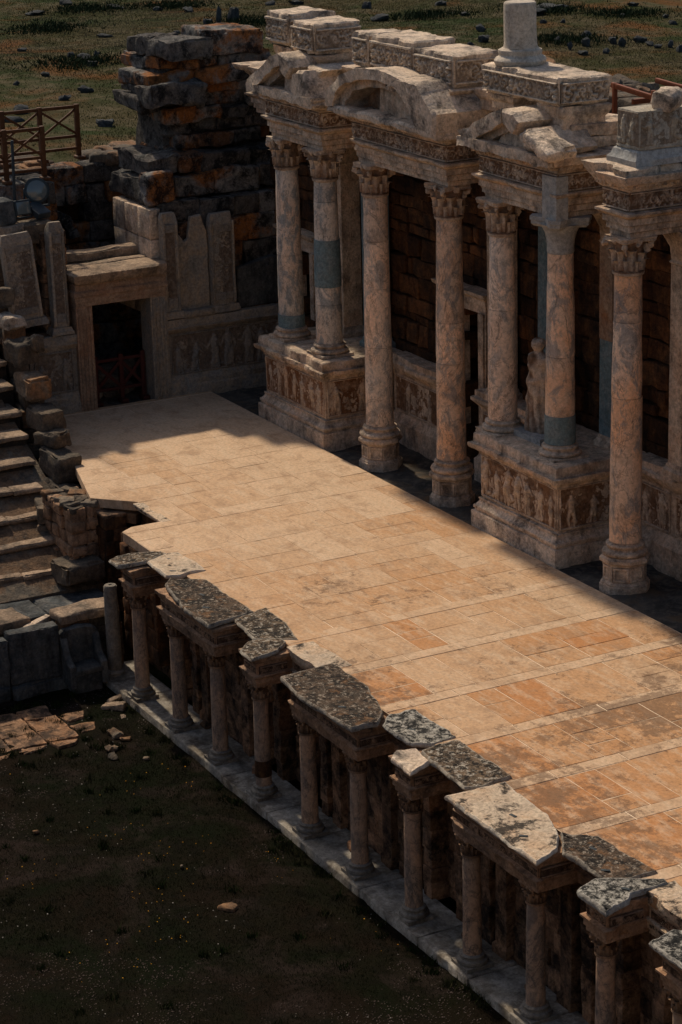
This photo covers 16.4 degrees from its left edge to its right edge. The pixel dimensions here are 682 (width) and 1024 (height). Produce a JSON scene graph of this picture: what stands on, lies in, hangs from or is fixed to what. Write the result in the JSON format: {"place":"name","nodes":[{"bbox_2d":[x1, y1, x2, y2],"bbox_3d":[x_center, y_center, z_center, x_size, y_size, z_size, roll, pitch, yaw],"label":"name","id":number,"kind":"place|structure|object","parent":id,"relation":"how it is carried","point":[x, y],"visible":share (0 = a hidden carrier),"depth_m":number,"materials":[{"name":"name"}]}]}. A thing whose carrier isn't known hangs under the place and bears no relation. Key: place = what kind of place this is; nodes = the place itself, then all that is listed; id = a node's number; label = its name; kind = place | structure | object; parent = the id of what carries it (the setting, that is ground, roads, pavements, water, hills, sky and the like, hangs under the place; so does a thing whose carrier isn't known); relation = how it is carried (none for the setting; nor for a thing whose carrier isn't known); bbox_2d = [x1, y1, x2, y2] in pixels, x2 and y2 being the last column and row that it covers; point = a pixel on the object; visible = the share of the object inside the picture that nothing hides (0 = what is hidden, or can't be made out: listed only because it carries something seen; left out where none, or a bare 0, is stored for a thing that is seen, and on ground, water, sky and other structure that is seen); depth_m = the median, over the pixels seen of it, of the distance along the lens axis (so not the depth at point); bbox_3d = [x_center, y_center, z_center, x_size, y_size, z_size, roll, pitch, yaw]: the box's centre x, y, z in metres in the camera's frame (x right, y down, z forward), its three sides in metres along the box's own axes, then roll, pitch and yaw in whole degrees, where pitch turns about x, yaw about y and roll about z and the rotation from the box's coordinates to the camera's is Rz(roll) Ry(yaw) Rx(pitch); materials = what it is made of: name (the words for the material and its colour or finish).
{"place":"outdoors","nodes":[
{"label":"outdoors","id":0,"kind":"place"},
{"bbox_2d":[98,358,149,407],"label":"passage ground","id":1,"kind":"structure","parent":0,"point":[132,396],"depth_m":57.63,"materials":[{"name":"soil"}]},
{"bbox_2d":[0,140,142,363],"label":"passage wall","id":2,"kind":"structure","parent":1,"relation":"on","point":[81,196],"depth_m":59.44,"materials":[{"name":"stone"}]},
{"bbox_2d":[0,126,51,184],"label":"timber railing","id":3,"kind":"object","parent":2,"relation":"on","point":[5,160],"visible":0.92,"depth_m":57.00,"materials":[{"name":"brown wood"}]},
{"bbox_2d":[0,104,85,166],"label":"timber railing","id":4,"kind":"object","parent":2,"relation":"on","point":[39,113],"visible":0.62,"depth_m":58.39,"materials":[{"name":"brown wood"}]},
{"bbox_2d":[95,349,149,406],"bbox_3d":[-5.309,-3.219,56.958,1.400,1.206,0.300,-11,20,-26],"label":"timber fence","id":5,"kind":"object","parent":1,"relation":"on","point":[120,364],"visible":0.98,"depth_m":57.00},
{"bbox_2d":[0,683,510,1023],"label":"orchestra ground","id":6,"kind":"structure","parent":0,"point":[21,813],"depth_m":38.19,"materials":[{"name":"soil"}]},
{"bbox_2d":[0,705,95,759],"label":"paving remains","id":7,"kind":"object","parent":6,"relation":"on","point":[15,724],"visible":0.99,"depth_m":45.47,"materials":[{"name":"stone"}]},
{"bbox_2d":[0,588,103,637],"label":"walkway ledge","id":8,"kind":"object","parent":6,"relation":"on","point":[36,608],"visible":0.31,"depth_m":49.12,"materials":[{"name":"stone"}]},
{"bbox_2d":[0,610,124,703],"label":"orchestra parapet","id":9,"kind":"structure","parent":6,"relation":"on","point":[30,662],"depth_m":47.02,"materials":[{"name":"stone"}]},
{"bbox_2d":[49,597,118,624],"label":"stone slab","id":10,"kind":"structure","parent":9,"relation":"on","point":[86,609],"depth_m":47.56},
{"bbox_2d":[59,623,108,693],"bbox_3d":[-5.153,2.969,47.386,0.825,1.379,0.684,-11,20,-26],"label":"stone throne","id":11,"kind":"object","parent":6,"relation":"on","point":[84,660],"visible":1,"depth_m":47.32,"materials":[{"name":"stone"}]},
{"bbox_2d":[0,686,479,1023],"bbox_3d":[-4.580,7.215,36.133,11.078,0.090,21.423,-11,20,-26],"label":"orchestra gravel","id":12,"kind":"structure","parent":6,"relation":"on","point":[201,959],"depth_m":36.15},
{"bbox_2d":[0,689,490,1023],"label":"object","id":13,"kind":"object","parent":6,"relation":"on","point":[316,868],"visible":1,"depth_m":40.15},
{"bbox_2d":[103,660,588,1023],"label":"marble step","id":14,"kind":"object","parent":6,"relation":"on","point":[499,985],"visible":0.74,"depth_m":39.41,"materials":[{"name":"stone"}]},
{"bbox_2d":[103,583,124,676],"bbox_3d":[-4.582,2.362,47.551,0.413,1.920,0.413,-11,20,-26],"label":"column stub","id":15,"kind":"object","parent":14,"relation":"on","point":[113,644],"depth_m":47.45,"materials":[{"name":"grey stone"}]},
{"bbox_2d":[126,593,158,702],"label":"column","id":16,"kind":"structure","parent":14,"relation":"on","point":[143,689],"depth_m":46.26,"materials":[{"name":"stone"}]},
{"bbox_2d":[118,564,166,596],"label":"entablature block","id":17,"kind":"structure","parent":16,"relation":"on","point":[141,580],"depth_m":45.72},
{"bbox_2d":[163,619,197,733],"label":"column","id":18,"kind":"structure","parent":14,"relation":"on","point":[180,720],"depth_m":44.78,"materials":[{"name":"grey stone"}]},
{"bbox_2d":[203,649,238,765],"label":"column","id":19,"kind":"structure","parent":14,"relation":"on","point":[220,752],"depth_m":43.27,"materials":[{"name":"grey stone"}]},
{"bbox_2d":[154,587,247,656],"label":"entablature","id":20,"kind":"structure","parent":19,"relation":"on","point":[225,639],"depth_m":42.87,"materials":[{"name":"stone"}]},
{"bbox_2d":[165,578,253,628],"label":"coping slab","id":21,"kind":"structure","parent":20,"relation":"on","point":[206,604],"depth_m":43.40,"materials":[{"name":"stone"}]},
{"bbox_2d":[246,682,281,801],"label":"column","id":22,"kind":"structure","parent":14,"relation":"on","point":[263,788],"depth_m":41.76,"materials":[{"name":"stone"}]},
{"bbox_2d":[238,647,292,687],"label":"entablature block","id":23,"kind":"structure","parent":22,"relation":"on","point":[270,670],"depth_m":41.21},
{"bbox_2d":[292,714,329,840],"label":"column","id":24,"kind":"structure","parent":14,"relation":"on","point":[310,825],"depth_m":40.27,"materials":[{"name":"grey stone"}]},
{"bbox_2d":[288,692,393,761],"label":"entablature","id":25,"kind":"structure","parent":24,"relation":"on","point":[364,744],"depth_m":38.30,"materials":[{"name":"stone"}]},
{"bbox_2d":[280,663,383,731],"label":"coping slab","id":26,"kind":"structure","parent":25,"relation":"on","point":[337,695],"depth_m":38.99,"materials":[{"name":"stone"}]},
{"bbox_2d":[341,751,379,881],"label":"column","id":27,"kind":"structure","parent":14,"relation":"on","point":[359,866],"depth_m":38.76,"materials":[{"name":"grey stone"}]},
{"bbox_2d":[149,636,672,1023],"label":"stage front wall","id":28,"kind":"structure","parent":14,"relation":"on","point":[641,996],"depth_m":37.84,"materials":[{"name":"stone"}]},
{"bbox_2d":[120,503,170,666],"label":"pit wall","id":29,"kind":"structure","parent":28,"relation":"attached to","point":[158,643],"depth_m":47.13,"materials":[{"name":"stone"}]},
{"bbox_2d":[287,641,351,673],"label":"recessed beam","id":30,"kind":"structure","parent":28,"relation":"on","point":[308,655],"depth_m":40.89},
{"bbox_2d":[449,780,463,793],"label":"recessed beam","id":31,"kind":"structure","parent":28,"relation":"on","point":[454,788],"depth_m":36.72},
{"bbox_2d":[421,739,511,790],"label":"coping slab","id":32,"kind":"structure","parent":31,"relation":"on","point":[462,766],"depth_m":36.22,"materials":[{"name":"stone"}]},
{"bbox_2d":[577,865,596,885],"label":"recessed beam","id":33,"kind":"structure","parent":28,"relation":"on","point":[584,877],"depth_m":33.67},
{"bbox_2d":[560,832,656,878],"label":"coping slab","id":34,"kind":"structure","parent":33,"relation":"on","point":[597,856],"depth_m":33.13,"materials":[{"name":"stone"}]},
{"bbox_2d":[644,881,681,937],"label":"recessed beam","id":35,"kind":"structure","parent":28,"relation":"on","point":[664,917],"depth_m":32.07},
{"bbox_2d":[394,792,433,926],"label":"column","id":36,"kind":"structure","parent":14,"relation":"on","point":[413,910],"depth_m":37.26,"materials":[{"name":"stone"}]},
{"bbox_2d":[388,748,449,800],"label":"entablature block","id":37,"kind":"structure","parent":36,"relation":"on","point":[429,781],"depth_m":36.69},
{"bbox_2d":[451,833,493,973],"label":"column","id":38,"kind":"structure","parent":14,"relation":"on","point":[471,957],"depth_m":35.76,"materials":[{"name":"grey stone"}]},
{"bbox_2d":[450,804,577,892],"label":"entablature","id":39,"kind":"structure","parent":38,"relation":"on","point":[556,870],"depth_m":33.95,"materials":[{"name":"stone"}]},
{"bbox_2d":[444,782,558,865],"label":"coping slab","id":40,"kind":"structure","parent":39,"relation":"on","point":[505,813],"depth_m":34.45,"materials":[{"name":"stone"}]},
{"bbox_2d":[513,880,558,1023],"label":"column","id":41,"kind":"structure","parent":14,"relation":"on","point":[535,1007],"depth_m":34.25,"materials":[{"name":"grey stone"}]},
{"bbox_2d":[589,933,621,1023],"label":"column","id":42,"kind":"structure","parent":14,"relation":"on","point":[605,1000],"depth_m":32.57,"materials":[{"name":"stone"}]},
{"bbox_2d":[580,895,648,943],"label":"entablature block","id":43,"kind":"structure","parent":42,"relation":"on","point":[630,920],"depth_m":32.23,"materials":[{"name":"stone"}]},
{"bbox_2d":[576,878,667,916],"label":"coping slab","id":44,"kind":"structure","parent":43,"relation":"on","point":[606,897],"depth_m":32.19,"materials":[{"name":"stone"}]},
{"bbox_2d":[264,6,335,47],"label":"carved block","id":45,"kind":"structure","parent":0,"point":[279,22],"depth_m":52.52,"materials":[{"name":"stone"}]},
{"bbox_2d":[0,0,681,1013],"bbox_3d":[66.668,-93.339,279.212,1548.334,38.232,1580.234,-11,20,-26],"label":"field","id":46,"kind":"structure","parent":0,"point":[32,98],"depth_m":89.49,"materials":[{"name":"plant"}]},
{"bbox_2d":[0,340,104,603],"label":"stone seating","id":47,"kind":"object","parent":46,"relation":"on","point":[28,553],"visible":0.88,"depth_m":50.90,"materials":[{"name":"stone"}]},
{"bbox_2d":[0,327,48,530],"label":"retaining wall","id":48,"kind":"structure","parent":47,"relation":"on","point":[21,403],"depth_m":54.19,"materials":[{"name":"stone"}]},
{"bbox_2d":[0,231,48,327],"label":"carved pilaster","id":49,"kind":"object","parent":48,"relation":"on","point":[18,264],"visible":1,"depth_m":54.75,"materials":[{"name":"stone"}]},
{"bbox_2d":[13,370,51,401],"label":"stone block","id":50,"kind":"structure","parent":48,"relation":"on","point":[33,385],"depth_m":53.13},
{"bbox_2d":[44,477,81,488],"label":"stone block","id":51,"kind":"structure","parent":47,"relation":"on","point":[51,483],"depth_m":51.96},
{"bbox_2d":[39,446,81,483],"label":"stone block","id":52,"kind":"structure","parent":51,"relation":"on","point":[58,465],"depth_m":52.02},
{"bbox_2d":[33,428,71,448],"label":"stone block","id":53,"kind":"structure","parent":52,"relation":"on","point":[57,438],"depth_m":52.43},
{"bbox_2d":[26,402,66,431],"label":"stone block","id":54,"kind":"structure","parent":53,"relation":"on","point":[45,416],"depth_m":52.74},
{"bbox_2d":[40,485,102,559],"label":"brick pier","id":55,"kind":"structure","parent":47,"relation":"on","point":[70,517],"depth_m":49.86,"materials":[{"name":"stone"}]},
{"bbox_2d":[50,554,105,586],"bbox_3d":[-5.528,1.216,49.835,0.970,0.531,1.000,-11,20,-26],"label":"stone block","id":56,"kind":"object","parent":47,"relation":"on","point":[66,571],"depth_m":49.51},
{"bbox_2d":[95,508,127,610],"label":"brick pier","id":57,"kind":"structure","parent":47,"relation":"on","point":[111,526],"depth_m":49.64,"materials":[{"name":"stone"}]},
{"bbox_2d":[0,0,681,75],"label":"shrubs","id":58,"kind":"object","parent":46,"relation":"on","point":[49,26],"visible":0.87,"depth_m":96.91,"materials":[{"name":"plant"}]},
{"bbox_2d":[0,0,681,162],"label":"field grass","id":59,"kind":"structure","parent":0,"point":[260,13],"depth_m":93.20,"materials":[{"name":"plant"}]},
{"bbox_2d":[64,391,681,909],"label":"stage pavement","id":60,"kind":"structure","parent":0,"point":[336,583],"depth_m":43.12,"materials":[{"name":"stone"}]},
{"bbox_2d":[383,709,455,747],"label":"coping slab","id":61,"kind":"structure","parent":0,"point":[413,728],"depth_m":37.62,"materials":[{"name":"stone"}]},
{"bbox_2d":[217,386,681,633],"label":"rubble ground","id":62,"kind":"structure","parent":0,"point":[660,600],"depth_m":48.59,"materials":[{"name":"stone"}]},
{"bbox_2d":[26,214,278,414],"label":"side entrance wall","id":63,"kind":"structure","parent":62,"relation":"on","point":[202,346],"depth_m":56.89,"materials":[{"name":"brown stone"}]},
{"bbox_2d":[44,221,74,336],"bbox_3d":[-6.627,-5.458,55.294,0.562,2.661,0.406,-11,20,-26],"label":"carved pilaster","id":64,"kind":"object","parent":63,"relation":"on","point":[56,269],"visible":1,"depth_m":55.20,"materials":[{"name":"stone"}]},
{"bbox_2d":[66,242,137,263],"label":"stone beam","id":65,"kind":"structure","parent":63,"relation":"on","point":[104,252],"depth_m":56.81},
{"bbox_2d":[158,211,184,319],"bbox_3d":[-4.094,-5.887,56.579,0.584,2.559,0.402,-11,20,-26],"label":"carved pilaster","id":66,"kind":"object","parent":63,"relation":"on","point":[168,239],"visible":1,"depth_m":56.44,"materials":[{"name":"stone"}]},
{"bbox_2d":[206,211,240,312],"bbox_3d":[-2.886,-6.050,57.208,0.798,2.415,0.405,-11,20,-26],"label":"carved pilaster","id":67,"kind":"object","parent":63,"relation":"on","point":[221,256],"visible":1,"depth_m":57.10,"materials":[{"name":"stone"}]},
{"bbox_2d":[109,48,276,310],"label":"ruined wall","id":68,"kind":"structure","parent":62,"relation":"on","point":[213,154],"depth_m":57.64,"materials":[{"name":"stone"}]},
{"bbox_2d":[138,169,174,206],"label":"ruin block","id":69,"kind":"structure","parent":68,"relation":"on","point":[156,188],"depth_m":56.41,"materials":[{"name":"stone"}]},
{"bbox_2d":[135,77,207,109],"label":"ruin block","id":70,"kind":"structure","parent":68,"relation":"on","point":[191,92],"depth_m":56.75,"materials":[{"name":"stone"}]},
{"bbox_2d":[145,34,213,61],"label":"ruin block","id":71,"kind":"structure","parent":68,"relation":"on","point":[176,48],"depth_m":56.96,"materials":[{"name":"stone"}]},
{"bbox_2d":[181,22,262,56],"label":"ruin block","id":72,"kind":"structure","parent":68,"relation":"on","point":[230,38],"depth_m":57.63,"materials":[{"name":"stone"}]},
{"bbox_2d":[254,327,401,451],"bbox_3d":[-0.244,-2.889,54.368,2.238,2.063,3.389,-11,20,-26],"label":"podium","id":73,"kind":"object","parent":62,"relation":"on","point":[312,399],"visible":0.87,"depth_m":53.17,"materials":[{"name":"stone"}]},
{"bbox_2d":[265,136,315,342],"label":"tall column","id":74,"kind":"structure","parent":73,"relation":"on","point":[291,326],"depth_m":53.72,"materials":[{"name":"stone"}]},
{"bbox_2d":[301,147,353,359],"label":"tall column","id":75,"kind":"structure","parent":73,"relation":"on","point":[329,343],"depth_m":52.13,"materials":[{"name":"stone"}]},
{"bbox_2d":[245,49,354,150],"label":"entablature","id":76,"kind":"structure","parent":75,"relation":"on","point":[291,87],"depth_m":51.33,"materials":[{"name":"stone"}]},
{"bbox_2d":[337,147,363,338],"bbox_3d":[0.136,-6.294,54.048,0.791,4.658,0.675,-11,20,-26],"label":"wall pilaster","id":77,"kind":"object","parent":73,"relation":"on","point":[349,227],"depth_m":53.92,"materials":[{"name":"stone"}]},
{"bbox_2d":[351,161,402,472],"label":"tall column","id":78,"kind":"structure","parent":62,"relation":"on","point":[380,438],"depth_m":50.61,"materials":[{"name":"stone"}]},
{"bbox_2d":[393,351,465,460],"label":"podium wall","id":79,"kind":"structure","parent":62,"relation":"on","point":[415,415],"depth_m":52.40,"materials":[{"name":"stone"}]},
{"bbox_2d":[424,182,474,507],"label":"tall column","id":80,"kind":"structure","parent":62,"relation":"on","point":[451,472],"depth_m":48.01,"materials":[{"name":"stone"}]},
{"bbox_2d":[325,66,493,186],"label":"entablature","id":81,"kind":"structure","parent":80,"relation":"on","point":[407,121],"depth_m":47.24,"materials":[{"name":"stone"}]},
{"bbox_2d":[369,29,454,69],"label":"carved block","id":82,"kind":"structure","parent":81,"relation":"on","point":[397,48],"depth_m":48.09,"materials":[{"name":"stone"}]},
{"bbox_2d":[448,87,474,94],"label":"ledge block","id":83,"kind":"structure","parent":81,"relation":"on","point":[461,91],"depth_m":46.24,"materials":[{"name":"stone"}]},
{"bbox_2d":[413,43,498,88],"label":"carved block","id":84,"kind":"structure","parent":83,"relation":"on","point":[457,65],"depth_m":46.41,"materials":[{"name":"stone"}]},
{"bbox_2d":[260,55,670,458],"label":"stage building wall","id":85,"kind":"structure","parent":62,"relation":"on","point":[412,235],"depth_m":49.55,"materials":[{"name":"stone"}]},
{"bbox_2d":[467,424,645,569],"bbox_3d":[4.245,-0.399,46.360,2.243,2.063,3.170,-11,20,-26],"label":"podium","id":86,"kind":"object","parent":62,"relation":"on","point":[553,515],"visible":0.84,"depth_m":45.29,"materials":[{"name":"stone"}]},
{"bbox_2d":[475,196,524,437],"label":"tall column","id":87,"kind":"structure","parent":86,"relation":"on","point":[502,419],"depth_m":46.00,"materials":[{"name":"stone"}]},
{"bbox_2d":[513,337,545,445],"bbox_3d":[3.922,-2.394,46.059,0.792,2.001,1.015,-11,20,-26],"label":"statue","id":88,"kind":"object","parent":86,"relation":"on","point":[531,430],"visible":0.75,"depth_m":46.00,"materials":[{"name":"stone"}]},
{"bbox_2d":[538,226,547,353],"bbox_3d":[4.203,-4.036,46.801,0.816,4.649,0.737,-11,20,-26],"label":"wall pilaster","id":89,"kind":"object","parent":86,"relation":"on","point":[542,278],"depth_m":46.57,"materials":[{"name":"stone"}]},
{"bbox_2d":[530,213,591,462],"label":"tall column","id":90,"kind":"structure","parent":86,"relation":"on","point":[559,444],"depth_m":44.27,"materials":[{"name":"stone"}]},
{"bbox_2d":[456,105,615,221],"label":"entablature","id":91,"kind":"structure","parent":90,"relation":"on","point":[514,170],"depth_m":43.59,"materials":[{"name":"stone"}]},
{"bbox_2d":[523,127,576,162],"bbox_3d":[3.800,-6.643,42.884,0.784,0.536,0.941,-11,20,-26],"label":"fallen block","id":92,"kind":"object","parent":91,"relation":"on","point":[547,145],"depth_m":42.69,"materials":[{"name":"stone"}]},
{"bbox_2d":[537,102,611,129],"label":"ledge block","id":93,"kind":"structure","parent":91,"relation":"on","point":[564,117],"depth_m":43.40,"materials":[{"name":"stone"}]},
{"bbox_2d":[570,113,617,147],"bbox_3d":[4.314,-7.272,44.693,1.556,0.506,2.431,-11,20,-26],"label":"attic masonry","id":94,"kind":"object","parent":91,"relation":"on","point":[603,134],"visible":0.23,"depth_m":43.68,"materials":[{"name":"stone"}]},
{"bbox_2d":[486,91,536,108],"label":"ledge block","id":95,"kind":"structure","parent":94,"relation":"on","point":[499,101],"depth_m":44.90,"materials":[{"name":"stone"}]},
{"bbox_2d":[481,62,611,106],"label":"carved block","id":96,"kind":"structure","parent":95,"relation":"on","point":[552,84],"depth_m":43.57,"materials":[{"name":"stone"}]},
{"bbox_2d":[494,0,546,66],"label":"column drum","id":97,"kind":"object","parent":96,"relation":"on","point":[520,47],"depth_m":44.58,"materials":[{"name":"stone"}]},
{"bbox_2d":[593,213,613,450],"bbox_3d":[5.239,-3.467,44.970,0.806,4.651,0.733,-11,20,-26],"label":"wall pilaster","id":98,"kind":"object","parent":86,"relation":"on","point":[602,439],"depth_m":44.89,"materials":[{"name":"stone"}]},
{"bbox_2d":[599,233,657,594],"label":"tall column","id":99,"kind":"structure","parent":62,"relation":"on","point":[624,556],"depth_m":42.77,"materials":[{"name":"stone"}]},
{"bbox_2d":[581,158,681,238],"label":"entablature","id":100,"kind":"structure","parent":99,"relation":"on","point":[645,201],"depth_m":41.41,"materials":[{"name":"stone"}]},
{"bbox_2d":[606,104,681,167],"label":"figured block","id":101,"kind":"structure","parent":100,"relation":"on","point":[648,135],"depth_m":40.99,"materials":[{"name":"stone"}]},
{"bbox_2d":[641,452,681,581],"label":"podium wall","id":102,"kind":"structure","parent":62,"relation":"on","point":[661,512],"depth_m":44.58,"materials":[{"name":"stone"}]},
{"bbox_2d":[662,232,681,481],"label":"wall pilaster","id":103,"kind":"object","parent":102,"relation":"on","point":[672,468],"depth_m":43.03,"materials":[{"name":"stone"}]},
{"bbox_3d":[-0.100,-9.727,52.571,1.576,0.516,2.353,-11,20,-26],"label":"attic masonry","id":104,"kind":"object","parent":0,"visible":0},
{"bbox_2d":[312,53,352,64],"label":"ledge block","id":105,"kind":"structure","parent":104,"relation":"on","point":[331,58],"depth_m":51.44,"materials":[{"name":"stone"}]},
{"bbox_2d":[290,15,360,54],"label":"carved block","id":106,"kind":"structure","parent":105,"relation":"on","point":[325,35],"depth_m":51.32,"materials":[{"name":"stone"}]},
{"bbox_3d":[-2.916,1.411,45.459,0.575,0.569,1.351,-11,20,-26],"label":"recessed beam","id":107,"kind":"object","parent":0,"visible":0},
{"bbox_2d":[147,552,205,578],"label":"coping slab","id":108,"kind":"structure","parent":107,"relation":"on","point":[176,565],"depth_m":45.41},
{"bbox_3d":[-1.223,2.350,42.443,0.573,0.570,1.331,-11,20,-26],"label":"recessed beam","id":109,"kind":"object","parent":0,"visible":0},
{"bbox_2d":[235,608,297,639],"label":"coping slab","id":110,"kind":"structure","parent":109,"relation":"on","point":[264,623],"depth_m":42.19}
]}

